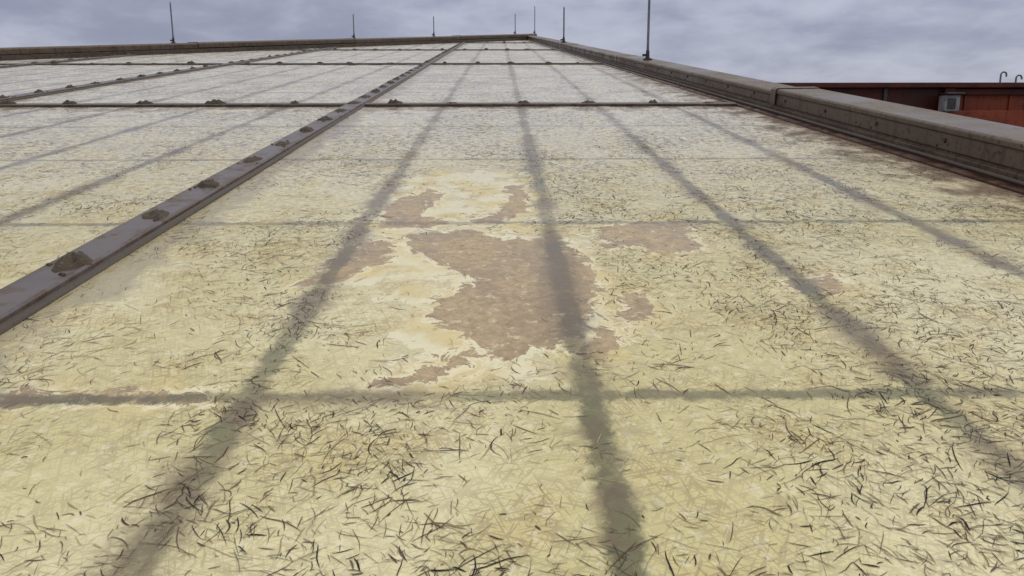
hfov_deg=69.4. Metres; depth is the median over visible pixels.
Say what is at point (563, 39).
lightning rod
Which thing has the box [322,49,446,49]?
crossbar
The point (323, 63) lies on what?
crossbar
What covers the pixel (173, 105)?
crossbar
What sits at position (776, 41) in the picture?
sky
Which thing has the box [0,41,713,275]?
sealant lumps
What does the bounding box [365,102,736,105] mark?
crossbar
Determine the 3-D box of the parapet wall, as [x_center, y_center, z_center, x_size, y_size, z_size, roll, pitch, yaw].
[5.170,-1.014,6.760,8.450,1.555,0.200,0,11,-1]
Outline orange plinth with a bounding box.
[945,111,1023,126]
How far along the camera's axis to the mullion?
6.45 m
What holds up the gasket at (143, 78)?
on the panel sheet
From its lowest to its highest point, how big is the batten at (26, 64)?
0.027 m
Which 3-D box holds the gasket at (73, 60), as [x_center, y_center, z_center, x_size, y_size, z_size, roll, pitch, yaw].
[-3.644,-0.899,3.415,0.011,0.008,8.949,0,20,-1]
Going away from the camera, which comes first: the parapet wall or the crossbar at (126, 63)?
the crossbar at (126, 63)
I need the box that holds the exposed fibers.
[0,77,1023,575]
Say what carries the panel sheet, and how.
on the raised skylight edge
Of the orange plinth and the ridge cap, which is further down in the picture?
the orange plinth
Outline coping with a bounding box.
[779,82,1023,88]
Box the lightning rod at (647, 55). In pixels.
[642,0,651,59]
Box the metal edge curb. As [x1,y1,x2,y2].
[526,35,1023,193]
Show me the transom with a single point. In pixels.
(993, 91)
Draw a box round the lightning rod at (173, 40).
[170,2,174,42]
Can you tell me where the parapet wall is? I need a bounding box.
[823,88,1023,110]
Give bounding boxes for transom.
[955,89,1023,94]
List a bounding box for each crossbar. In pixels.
[0,63,21,64]
[0,103,346,106]
[35,63,218,64]
[234,63,420,64]
[263,49,313,49]
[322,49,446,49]
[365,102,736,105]
[431,63,602,63]
[454,49,556,49]
[465,42,533,42]
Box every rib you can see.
[963,95,966,110]
[1007,95,1011,110]
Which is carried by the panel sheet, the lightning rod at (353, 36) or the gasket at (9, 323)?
the gasket at (9, 323)
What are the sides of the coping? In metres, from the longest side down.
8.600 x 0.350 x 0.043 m
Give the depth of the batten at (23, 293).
1.16 m
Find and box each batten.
[0,42,464,323]
[0,47,335,100]
[0,54,135,67]
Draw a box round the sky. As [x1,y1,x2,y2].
[0,0,1023,82]
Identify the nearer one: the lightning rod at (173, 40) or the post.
the post
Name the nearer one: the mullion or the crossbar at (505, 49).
the mullion
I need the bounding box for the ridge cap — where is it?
[0,33,536,60]
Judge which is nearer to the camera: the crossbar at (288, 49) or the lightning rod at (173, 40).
the lightning rod at (173, 40)
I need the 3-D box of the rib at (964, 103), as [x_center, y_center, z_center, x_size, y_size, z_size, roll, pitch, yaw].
[4.007,-0.965,6.671,0.020,1.498,0.013,0,11,-1]
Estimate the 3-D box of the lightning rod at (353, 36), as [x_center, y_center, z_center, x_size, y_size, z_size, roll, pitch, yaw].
[-2.151,-3.546,10.036,0.058,0.332,0.035,0,11,-1]
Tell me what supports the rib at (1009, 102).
attached to the parapet wall
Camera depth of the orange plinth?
6.43 m
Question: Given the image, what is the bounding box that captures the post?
[882,89,887,100]
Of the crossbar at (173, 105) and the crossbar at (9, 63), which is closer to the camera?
the crossbar at (173, 105)
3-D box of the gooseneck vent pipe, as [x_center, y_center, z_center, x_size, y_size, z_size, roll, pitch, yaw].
[4.353,-1.862,6.565,0.076,0.119,0.040,0,11,-1]
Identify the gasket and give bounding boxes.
[0,43,464,333]
[0,47,339,101]
[0,55,134,67]
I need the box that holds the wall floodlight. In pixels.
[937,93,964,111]
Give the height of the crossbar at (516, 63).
0.010 m
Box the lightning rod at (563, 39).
[560,7,564,42]
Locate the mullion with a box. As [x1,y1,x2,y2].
[942,88,954,92]
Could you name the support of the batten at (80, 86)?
on the panel sheet
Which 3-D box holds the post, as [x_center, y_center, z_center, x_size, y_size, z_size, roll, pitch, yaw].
[3.272,-0.982,6.623,0.030,1.553,0.018,0,11,-1]
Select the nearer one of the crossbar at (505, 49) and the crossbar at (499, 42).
the crossbar at (505, 49)
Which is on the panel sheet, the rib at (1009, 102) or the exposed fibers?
the exposed fibers
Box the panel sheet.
[0,40,1023,575]
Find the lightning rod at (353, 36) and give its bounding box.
[352,14,354,37]
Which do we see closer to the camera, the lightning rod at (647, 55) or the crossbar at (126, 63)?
the lightning rod at (647, 55)
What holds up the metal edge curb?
on the roof deck

